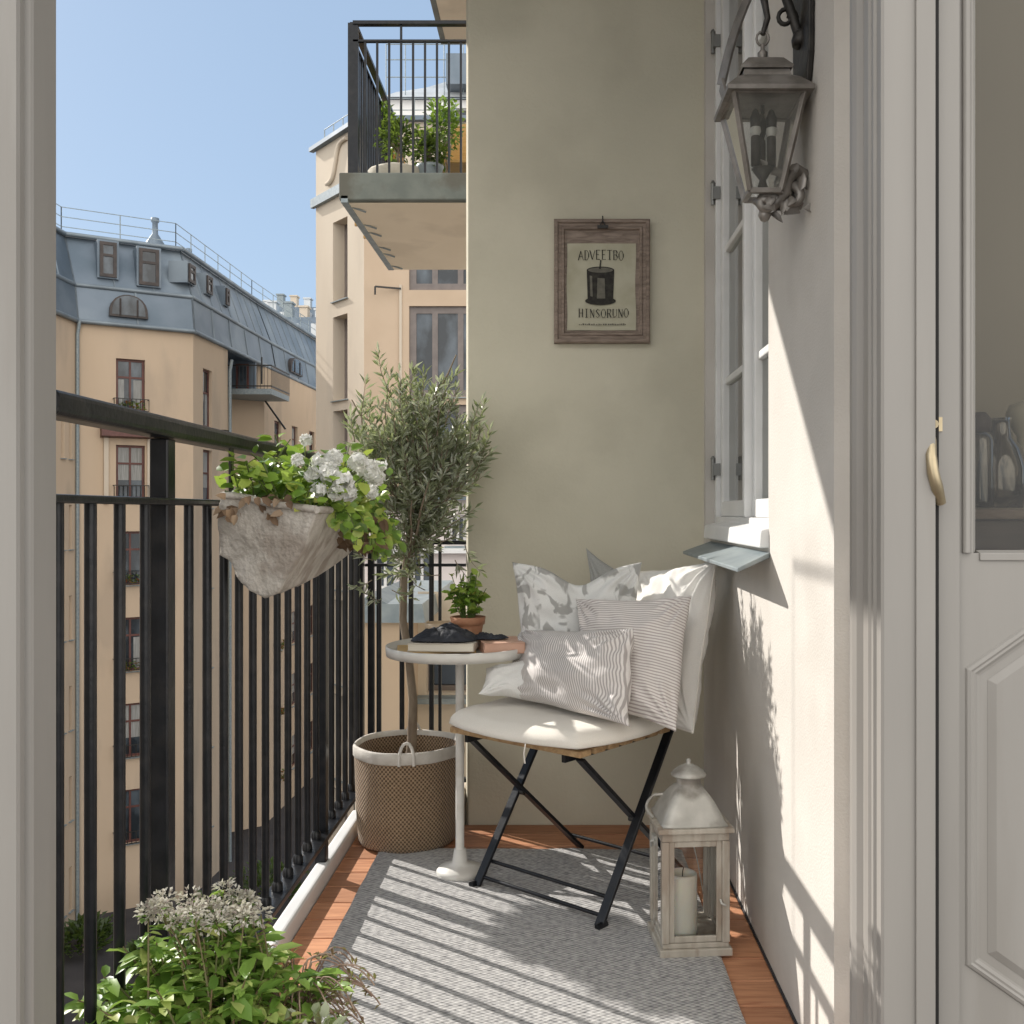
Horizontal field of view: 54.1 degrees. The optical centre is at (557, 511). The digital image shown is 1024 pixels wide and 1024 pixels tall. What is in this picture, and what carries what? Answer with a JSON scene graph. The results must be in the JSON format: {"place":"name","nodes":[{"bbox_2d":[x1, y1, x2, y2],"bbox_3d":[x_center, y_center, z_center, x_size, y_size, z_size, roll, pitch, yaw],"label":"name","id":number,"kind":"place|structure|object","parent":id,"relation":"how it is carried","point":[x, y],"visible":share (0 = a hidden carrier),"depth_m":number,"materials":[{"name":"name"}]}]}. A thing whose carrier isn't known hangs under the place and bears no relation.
{"place":"outdoors","nodes":[
{"label":"outdoors","id":0,"kind":"place"},
{"bbox_2d":[56,203,315,926],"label":"mansard building","id":1,"kind":"structure","parent":0,"point":[154,323],"depth_m":38.59,"materials":[{"name":"beige paint"}]},
{"bbox_2d":[109,295,147,319],"bbox_3d":[-16.371,-7.775,38.029,1.371,0.850,0.749,0,0,-32],"label":"arched window","id":2,"kind":"structure","parent":1,"relation":"in","point":[126,306],"depth_m":37.73,"materials":[{"name":"grey glass"}]},
{"bbox_2d":[116,359,143,410],"bbox_3d":[-16.319,-4.789,38.120,0.910,2.036,0.580,0,0,-1],"label":"window","id":3,"kind":"structure","parent":1,"relation":"in","point":[129,373],"depth_m":38.10,"materials":[{"name":"glass"}]},
{"bbox_2d":[116,445,143,496],"bbox_3d":[-16.319,-1.519,38.120,0.910,2.036,0.580,0,0,-1],"label":"window","id":4,"kind":"structure","parent":1,"relation":"in","point":[129,458],"depth_m":38.10,"materials":[{"name":"glass"}]},
{"bbox_2d":[126,531,139,586],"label":"window","id":5,"kind":"structure","parent":1,"relation":"in","point":[132,537],"depth_m":38.18,"materials":[{"name":"glass"}]},
{"bbox_2d":[126,617,139,672],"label":"window","id":6,"kind":"structure","parent":1,"relation":"in","point":[132,623],"depth_m":38.18,"materials":[{"name":"glass"}]},
{"bbox_2d":[126,703,139,758],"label":"window","id":7,"kind":"structure","parent":1,"relation":"in","point":[132,709],"depth_m":38.18,"materials":[{"name":"glass"}]},
{"bbox_2d":[126,788,139,845],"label":"window","id":8,"kind":"structure","parent":1,"relation":"in","point":[133,795],"depth_m":38.18,"materials":[{"name":"glass"}]},
{"bbox_2d":[203,369,208,426],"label":"window","id":9,"kind":"structure","parent":1,"relation":"in","point":[205,373],"depth_m":40.92,"materials":[{"name":"glass"}]},
{"bbox_2d":[203,450,213,508],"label":"window","id":10,"kind":"structure","parent":1,"relation":"in","point":[205,453],"depth_m":40.93,"materials":[{"name":"glass"}]},
{"bbox_2d":[236,364,248,388],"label":"attic door","id":11,"kind":"structure","parent":1,"relation":"in","point":[242,368],"depth_m":46.58,"materials":[{"name":"grey glass"}]},
{"bbox_2d":[274,421,277,442],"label":"window","id":12,"kind":"structure","parent":1,"relation":"in","point":[275,423],"depth_m":50.33,"materials":[{"name":"glass"}]},
{"bbox_2d":[292,611,293,644],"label":"window","id":13,"kind":"structure","parent":1,"relation":"in","point":[293,611],"depth_m":53.32,"materials":[{"name":"glass"}]},
{"bbox_2d":[292,673,293,707],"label":"window","id":14,"kind":"structure","parent":1,"relation":"in","point":[293,673],"depth_m":53.32,"materials":[{"name":"glass"}]},
{"bbox_2d":[292,735,293,769],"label":"window","id":15,"kind":"structure","parent":1,"relation":"in","point":[293,735],"depth_m":53.32,"materials":[{"name":"glass"}]},
{"bbox_2d":[292,426,294,445],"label":"window","id":16,"kind":"structure","parent":1,"relation":"in","point":[293,428],"depth_m":53.49,"materials":[{"name":"glass"}]},
{"bbox_2d":[288,358,302,376],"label":"arched window","id":17,"kind":"structure","parent":1,"relation":"in","point":[294,365],"depth_m":52.97,"materials":[{"name":"glass"}]},
{"bbox_2d":[311,605,312,636],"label":"window","id":18,"kind":"structure","parent":1,"relation":"in","point":[311,605],"depth_m":57.01,"materials":[{"name":"glass"}]},
{"bbox_2d":[311,663,312,694],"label":"window","id":19,"kind":"structure","parent":1,"relation":"in","point":[311,663],"depth_m":57.01,"materials":[{"name":"glass"}]},
{"bbox_2d":[311,721,312,752],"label":"window","id":20,"kind":"structure","parent":1,"relation":"in","point":[311,721],"depth_m":57.01,"materials":[{"name":"glass"}]},
{"bbox_2d":[64,778,314,1023],"bbox_3d":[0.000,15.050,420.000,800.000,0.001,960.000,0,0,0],"label":"courtyard ground","id":21,"kind":"structure","parent":0,"point":[74,974],"depth_m":36.66,"materials":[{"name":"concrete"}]},
{"bbox_2d":[64,911,112,957],"bbox_3d":[-16.256,14.392,34.182,2.328,1.316,2.291,0,0,0],"label":"courtyard shrub","id":22,"kind":"object","parent":21,"relation":"on","point":[75,930],"visible":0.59,"depth_m":34.01,"materials":[{"name":"green plant"}]},
{"bbox_2d":[126,935,176,970],"bbox_3d":[-13.383,14.418,32.834,2.099,1.263,2.061,0,0,-16],"label":"courtyard shrub","id":23,"kind":"object","parent":21,"relation":"on","point":[131,946],"visible":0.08,"depth_m":32.53,"materials":[{"name":"green plant"}]},
{"bbox_2d":[175,887,234,929],"bbox_3d":[-12.396,14.278,35.564,2.932,1.544,2.776,0,0,-38],"label":"courtyard shrub","id":24,"kind":"object","parent":21,"relation":"on","point":[229,904],"visible":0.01,"depth_m":35.82,"materials":[{"name":"green plant"}]},
{"bbox_2d":[228,856,309,900],"bbox_3d":[-11.177,14.145,38.438,3.448,1.809,3.588,0,0,0],"label":"courtyard shrub","id":25,"kind":"object","parent":21,"relation":"on","point":[259,876],"visible":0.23,"depth_m":38.43,"materials":[{"name":"green plant"}]},
{"bbox_2d":[365,580,465,782],"bbox_3d":[-0.385,7.738,5.980,1.370,14.624,1.640,0,0,0],"label":"neighbour bay","id":26,"kind":"object","parent":21,"relation":"on","point":[390,667],"visible":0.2,"depth_m":5.49,"materials":[{"name":"beige paint"}]},
{"bbox_2d":[417,664,465,703],"bbox_3d":[-0.506,0.917,5.763,0.600,0.346,0.185,0,0,0],"label":"window","id":27,"kind":"structure","parent":26,"relation":"in","point":[448,671],"depth_m":5.83,"materials":[{"name":"glass"}]},
{"bbox_2d":[56,0,465,306],"label":"sky","id":28,"kind":"structure","parent":0,"point":[204,117],"materials":[{"name":"blue"}]},
{"bbox_2d":[263,294,315,316],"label":"roofscape building","id":29,"kind":"structure","parent":0,"point":[296,298],"depth_m":112.50,"materials":[{"name":"metal"}]},
{"bbox_2d":[267,300,315,335],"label":"roofscape building","id":30,"kind":"structure","parent":0,"point":[304,310],"depth_m":88.50,"materials":[{"name":"metal"}]},
{"bbox_2d":[309,98,465,845],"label":"corner building","id":31,"kind":"structure","parent":0,"point":[366,299],"depth_m":31.63,"materials":[{"name":"paint"}]},
{"bbox_2d":[330,224,347,303],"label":"window","id":32,"kind":"structure","parent":31,"relation":"in","point":[346,297],"depth_m":33.19,"materials":[{"name":"paint"}]},
{"bbox_2d":[330,319,347,402],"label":"window","id":33,"kind":"structure","parent":31,"relation":"in","point":[345,319],"depth_m":33.19,"materials":[{"name":"glass"}]},
{"bbox_2d":[345,412,346,452],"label":"window","id":34,"kind":"structure","parent":31,"relation":"in","point":[345,412],"depth_m":33.22,"materials":[{"name":"glass"}]},
{"bbox_2d":[409,270,465,289],"bbox_3d":[-3.470,-7.630,31.520,2.418,1.319,0.060,0,0,0],"label":"window","id":35,"kind":"structure","parent":31,"relation":"in","point":[418,279],"depth_m":31.49,"materials":[{"name":"grey glass"}]},
{"bbox_2d":[409,307,465,397],"bbox_3d":[-3.470,-5.018,31.435,2.518,2.900,0.230,0,0,0],"label":"window","id":36,"kind":"structure","parent":31,"relation":"in","point":[436,334],"depth_m":31.53,"materials":[{"name":"glass"}]},
{"bbox_2d":[409,405,465,491],"bbox_3d":[-3.470,-1.943,31.520,2.418,2.850,0.060,0,0,0],"label":"window","id":37,"kind":"structure","parent":31,"relation":"in","point":[462,408],"depth_m":31.53,"materials":[{"name":"glass"}]},
{"bbox_2d":[365,497,465,596],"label":"pale terrace house","id":38,"kind":"structure","parent":0,"point":[452,553],"depth_m":17.00,"materials":[{"name":"white paint"}]},
{"bbox_2d":[375,546,395,588],"bbox_3d":[-2.958,0.943,17.150,0.408,0.765,0.060,0,0,0],"label":"window","id":39,"kind":"structure","parent":38,"relation":"in","point":[384,582],"depth_m":17.16,"materials":[{"name":"white paint"}]},
{"bbox_2d":[414,554,428,579],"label":"window","id":40,"kind":"structure","parent":38,"relation":"in","point":[426,560],"depth_m":17.16,"materials":[{"name":"white paint"}]},
{"bbox_2d":[445,515,465,547],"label":"window","id":41,"kind":"structure","parent":38,"relation":"in","point":[460,526],"depth_m":17.12,"materials":[{"name":"white paint"}]},
{"bbox_2d":[380,44,465,114],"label":"white rooftop building","id":42,"kind":"structure","parent":0,"point":[443,86],"depth_m":51.71,"materials":[{"name":"stone"}]},
{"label":"balcony slab","id":43,"kind":"structure","parent":0,"visible":0},
{"bbox_2d":[56,390,364,1023],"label":"balcony railing","id":44,"kind":"object","parent":43,"relation":"on","point":[157,685],"visible":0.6,"depth_m":1.83,"materials":[{"name":"black metal"}]},
{"bbox_2d":[213,430,406,597],"bbox_3d":[-0.528,-0.004,2.207,0.344,0.333,0.769,0,0,0],"label":"railing planter","id":45,"kind":"object","parent":44,"relation":"hanging from","point":[286,523],"visible":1,"depth_m":1.92,"materials":[{"name":"grey stone"}]},
{"bbox_2d":[267,810,357,963],"bbox_3d":[-0.675,1.042,2.340,0.040,0.075,2.080,0,0,0],"label":"deck edge board","id":46,"kind":"object","parent":43,"relation":"on","point":[294,915],"visible":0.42,"depth_m":2.72,"materials":[{"name":"white paint"}]},
{"bbox_2d":[355,783,465,824],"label":"end kerb","id":47,"kind":"structure","parent":43,"relation":"on","point":[464,804],"depth_m":3.40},
{"bbox_2d":[365,540,465,781],"bbox_3d":[-0.490,0.649,3.450,0.350,1.102,0.028,0,0,0],"label":"end railing","id":48,"kind":"object","parent":47,"relation":"on","point":[371,565],"visible":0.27,"depth_m":3.44,"materials":[{"name":"black metal"}]},
{"bbox_2d":[278,825,793,1023],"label":"deck boards","id":49,"kind":"object","parent":43,"relation":"on","point":[759,998],"visible":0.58,"depth_m":2.67,"materials":[{"name":"brown wood"}]},
{"bbox_2d":[353,723,464,853],"bbox_3d":[-0.474,0.875,3.200,0.353,0.349,0.364,0,0,0],"label":"woven basket","id":50,"kind":"object","parent":49,"relation":"on","point":[405,802],"visible":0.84,"depth_m":3.06,"materials":[{"name":"brown wicker"}]},
{"bbox_2d":[339,340,501,752],"bbox_3d":[-0.466,0.172,3.163,0.518,1.420,0.392,0,0,-24],"label":"olive tree","id":51,"kind":"object","parent":50,"relation":"on","point":[417,503],"visible":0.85,"depth_m":3.13,"materials":[{"name":"green plant"}]},
{"bbox_2d":[311,848,745,1023],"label":"rug","id":52,"kind":"object","parent":49,"relation":"on","point":[420,938],"visible":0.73,"depth_m":2.37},
{"bbox_2d":[64,877,354,1023],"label":"foreground herbs","id":53,"kind":"object","parent":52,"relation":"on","point":[202,983],"visible":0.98,"depth_m":1.50,"materials":[{"name":"green plant"}]},
{"bbox_2d":[217,944,380,1023],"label":"wiry heather","id":54,"kind":"object","parent":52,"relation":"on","point":[347,1000],"visible":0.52,"depth_m":1.57,"materials":[{"name":"plant"}]},
{"bbox_2d":[274,1000,352,1023],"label":"variegated plant","id":55,"kind":"object","parent":52,"relation":"on","point":[319,1014],"visible":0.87,"depth_m":1.46,"materials":[{"name":"green plant"}]},
{"bbox_2d":[385,638,521,880],"bbox_3d":[-0.285,0.710,2.862,0.412,0.663,0.412,0,0,0],"label":"side table","id":56,"kind":"object","parent":52,"relation":"on","point":[459,867],"visible":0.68,"depth_m":2.85,"materials":[{"name":"white metal"}]},
{"bbox_2d":[397,645,475,653],"bbox_3d":[-0.345,0.387,2.825,0.215,0.006,0.155,0,0,-9],"label":"magazine","id":57,"kind":"object","parent":56,"relation":"on","point":[404,648],"visible":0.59,"depth_m":2.76,"materials":[{"name":"paper"}]},
{"bbox_2d":[407,639,478,651],"bbox_3d":[-0.318,0.372,2.815,0.185,0.022,0.150,0,0,4],"label":"book","id":58,"kind":"object","parent":57,"relation":"on","point":[471,646],"visible":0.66,"depth_m":2.75,"materials":[{"name":"white paper"}]},
{"bbox_2d":[411,622,477,641],"bbox_3d":[-0.317,0.335,2.811,0.189,0.047,0.131,0,0,0],"label":"dark cloth","id":59,"kind":"object","parent":58,"relation":"on","point":[449,632],"visible":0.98,"depth_m":2.77,"materials":[{"name":"black fabric"}]},
{"bbox_2d":[425,621,454,628],"bbox_3d":[-0.345,0.358,2.965,0.100,0.061,0.100,0,0,0],"label":"wooden bowl","id":60,"kind":"object","parent":56,"relation":"on","point":[429,624],"visible":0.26,"depth_m":2.97,"materials":[{"name":"brown wood"}]},
{"bbox_2d":[441,568,490,633],"bbox_3d":[-0.272,0.277,2.967,0.133,0.224,0.125,0,0,-40],"label":"potted plant","id":61,"kind":"object","parent":56,"relation":"on","point":[471,597],"visible":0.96,"depth_m":2.95,"materials":[{"name":"green plant"}]},
{"bbox_2d":[478,636,524,653],"bbox_3d":[-0.162,0.374,2.815,0.115,0.030,0.150,0,0,-12],"label":"notebook","id":62,"kind":"object","parent":56,"relation":"on","point":[501,645],"visible":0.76,"depth_m":2.75,"materials":[{"name":"paper"}]},
{"bbox_2d":[475,632,508,639],"bbox_3d":[-0.194,0.346,2.814,0.112,0.019,0.060,0,0,0],"label":"glove","id":63,"kind":"object","parent":62,"relation":"on","point":[484,636],"visible":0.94,"depth_m":2.80,"materials":[{"name":"black fabric"}]},
{"bbox_2d":[450,726,682,929],"bbox_3d":[0.051,0.697,2.781,0.462,0.696,0.532,0,0,40],"label":"folding chair","id":64,"kind":"object","parent":52,"relation":"on","point":[635,819],"visible":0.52,"depth_m":2.68,"materials":[{"name":"black paint"}]},
{"bbox_2d":[449,697,664,763],"bbox_3d":[0.011,0.573,2.718,0.540,0.094,0.512,0,0,41],"label":"seat pad","id":65,"kind":"object","parent":64,"relation":"on","point":[522,721],"visible":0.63,"depth_m":2.54,"materials":[{"name":"beige fabric"}]},
{"bbox_2d":[479,660,523,698],"bbox_3d":[-0.103,0.455,2.731,0.238,0.108,0.101,0,0,-10],"label":"bolster cushion","id":66,"kind":"object","parent":65,"relation":"on","point":[503,679],"visible":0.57,"depth_m":2.69,"materials":[{"name":"white fabric"}]},
{"bbox_2d":[506,628,633,725],"bbox_3d":[0.033,0.406,2.648,0.161,0.226,0.526,0,0,-43],"label":"greige striped cushion","id":67,"kind":"object","parent":65,"relation":"on","point":[588,672],"visible":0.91,"depth_m":2.54,"materials":[{"name":"beige fabric"}]},
{"bbox_2d":[512,562,641,631],"bbox_3d":[0.054,0.327,2.858,0.375,0.365,0.160,0,0,0],"label":"slouched cushion","id":68,"kind":"object","parent":65,"relation":"on","point":[547,599],"visible":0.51,"depth_m":2.84,"materials":[{"name":"grey fabric"}]},
{"bbox_2d":[576,596,690,731],"bbox_3d":[0.184,0.382,2.650,0.389,0.319,0.211,0,0,34],"label":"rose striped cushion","id":69,"kind":"object","parent":65,"relation":"on","point":[658,626],"visible":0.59,"depth_m":2.58,"materials":[{"name":"beige fabric"}]},
{"bbox_2d":[636,562,715,733],"bbox_3d":[0.303,0.366,2.813,0.229,0.474,0.352,0,0,-44],"label":"white cushion","id":70,"kind":"object","parent":65,"relation":"on","point":[697,583],"visible":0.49,"depth_m":2.75,"materials":[{"name":"fabric"}]},
{"bbox_2d":[586,548,612,581],"bbox_3d":[0.202,0.329,3.052,0.307,0.431,0.114,0,0,32],"label":"grey cushion","id":71,"kind":"object","parent":64,"relation":"on","point":[598,567],"visible":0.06,"depth_m":3.11,"materials":[{"name":"fabric"}]},
{"bbox_2d":[645,758,734,957],"bbox_3d":[0.307,0.818,2.419,0.197,0.444,0.181,0,0,-5],"label":"floor lantern","id":72,"kind":"object","parent":52,"relation":"on","point":[684,811],"visible":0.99,"depth_m":2.35,"materials":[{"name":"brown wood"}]},
{"bbox_2d":[674,867,696,935],"bbox_3d":[0.298,0.930,2.396,0.071,0.158,0.072,0,0,0],"label":"candle","id":73,"kind":"object","parent":72,"relation":"in","point":[685,901],"visible":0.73,"depth_m":2.36,"materials":[{"name":"beige wax"}]},
{"bbox_2d":[669,841,721,942],"bbox_3d":[0.322,0.890,2.349,0.126,0.237,0.010,0,0,-5],"label":"door","id":74,"kind":"structure","parent":72,"relation":"in","point":[718,936],"depth_m":2.35,"materials":[{"name":"brown wood"}]},
{"bbox_2d":[466,0,703,824],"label":"end wall","id":75,"kind":"structure","parent":43,"relation":"on","point":[584,109],"depth_m":3.36,"materials":[{"name":"beige paint"}]},
{"bbox_2d":[554,216,649,343],"bbox_3d":[0.147,-0.778,3.342,0.321,0.428,0.032,0,0,0],"label":"framed print","id":76,"kind":"object","parent":75,"relation":"attached to","point":[602,281],"visible":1,"depth_m":3.34,"materials":[{"name":"brown wood"}]},
{"bbox_2d":[683,0,849,1023],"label":"house wall","id":77,"kind":"structure","parent":43,"relation":"on","point":[774,548],"depth_m":2.16,"materials":[{"name":"paint"}]},
{"bbox_2d":[0,0,959,1023],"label":"door frame","id":78,"kind":"object","parent":77,"relation":"attached to","point":[904,528],"visible":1,"depth_m":1.30,"materials":[{"name":"paint"}]},
{"bbox_2d":[926,0,1023,1023],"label":"glazed door","id":79,"kind":"structure","parent":78,"relation":"attached to","point":[991,786],"depth_m":1.33,"materials":[{"name":"paint"}]},
{"bbox_2d":[710,0,767,524],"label":"window","id":80,"kind":"structure","parent":77,"relation":"in","point":[739,466],"depth_m":3.07,"materials":[{"name":"white paint"}]},
{"bbox_2d":[714,0,815,222],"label":"wall lamp","id":81,"kind":"object","parent":77,"relation":"attached to","point":[762,93],"visible":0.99,"depth_m":1.95,"materials":[{"name":"grey metal"}]},
{"bbox_2d":[975,0,1023,508],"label":"alcove wall","id":82,"kind":"structure","parent":43,"relation":"on","point":[999,207],"depth_m":1.62,"materials":[{"name":"beige paint"}]},
{"bbox_2d":[975,509,1023,551],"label":"alcove shelf","id":83,"kind":"object","parent":82,"relation":"attached to","point":[999,529],"depth_m":1.42,"materials":[{"name":"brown wood"}]},
{"bbox_2d":[975,412,994,507],"bbox_3d":[0.620,-0.076,1.470,0.040,0.140,0.040,0,0,0],"label":"glass jar","id":84,"kind":"object","parent":83,"relation":"on","point":[983,422],"visible":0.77,"depth_m":1.46,"materials":[{"name":"clear glass"}]},
{"bbox_2d":[975,417,1023,507],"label":"glass carafe","id":85,"kind":"object","parent":83,"relation":"on","point":[1016,497],"visible":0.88,"depth_m":1.48,"materials":[{"name":"clear glass"}]},
{"bbox_2d":[1005,401,1023,507],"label":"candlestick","id":86,"kind":"object","parent":83,"relation":"on","point":[1015,411],"visible":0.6,"depth_m":1.51,"materials":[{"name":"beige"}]},
{"bbox_3d":[0.620,3.300,8.065,0.260,23.500,8.870,0,0,0],"label":"house facade","id":87,"kind":"object","parent":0,"visible":0},
{"bbox_2d":[339,20,465,269],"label":"balcony","id":88,"kind":"structure","parent":87,"relation":"attached to","point":[410,221],"depth_m":7.34,"materials":[{"name":"stone"}]},
{"bbox_2d":[355,146,404,238],"bbox_3d":[-1.566,-2.930,8.863,0.400,0.900,0.425,0,0,0],"label":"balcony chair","id":89,"kind":"object","parent":88,"relation":"on","point":[394,156],"visible":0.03,"depth_m":9.05,"materials":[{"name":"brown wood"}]},
{"bbox_2d":[381,100,398,155],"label":"balcony plant","id":90,"kind":"object","parent":88,"relation":"on","point":[384,110],"visible":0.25,"depth_m":8.54,"materials":[{"name":"green plant"}]},
{"bbox_2d":[367,162,418,172],"bbox_3d":[-1.246,-2.564,7.743,0.442,0.160,0.401,0,0,0],"label":"planter tub","id":91,"kind":"object","parent":88,"relation":"on","point":[395,167],"visible":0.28,"depth_m":7.57,"materials":[{"name":"beige ceramic"}]},
{"bbox_2d":[372,115,423,163],"bbox_3d":[-1.265,-2.825,8.018,0.435,0.690,0.452,0,0,0],"label":"balcony plant","id":92,"kind":"object","parent":88,"relation":"on","point":[395,131],"visible":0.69,"depth_m":7.95,"materials":[{"name":"green plant"}]},
{"bbox_2d":[407,126,453,172],"bbox_3d":[-0.974,-2.726,7.714,0.366,0.491,0.455,0,0,0],"label":"balcony plant","id":93,"kind":"object","parent":88,"relation":"on","point":[430,149],"visible":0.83,"depth_m":7.62,"materials":[{"name":"green plant"}]},
{"bbox_2d":[422,95,465,172],"bbox_3d":[-0.952,-2.967,8.304,0.374,0.974,0.473,0,0,0],"label":"balcony plant","id":94,"kind":"object","parent":88,"relation":"on","point":[442,115],"visible":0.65,"depth_m":8.24,"materials":[{"name":"green plant"}]},
{"bbox_2d":[442,124,465,172],"bbox_3d":[-0.806,-2.930,8.512,0.400,0.900,0.425,0,0,0],"label":"balcony chair","id":95,"kind":"object","parent":88,"relation":"on","point":[455,163],"visible":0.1,"depth_m":8.70,"materials":[{"name":"brown wood"}]},
{"bbox_2d":[430,0,465,43],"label":"top balcony","id":96,"kind":"structure","parent":87,"relation":"attached to","point":[449,9],"depth_m":11.66,"materials":[{"name":"concrete"}]}
]}

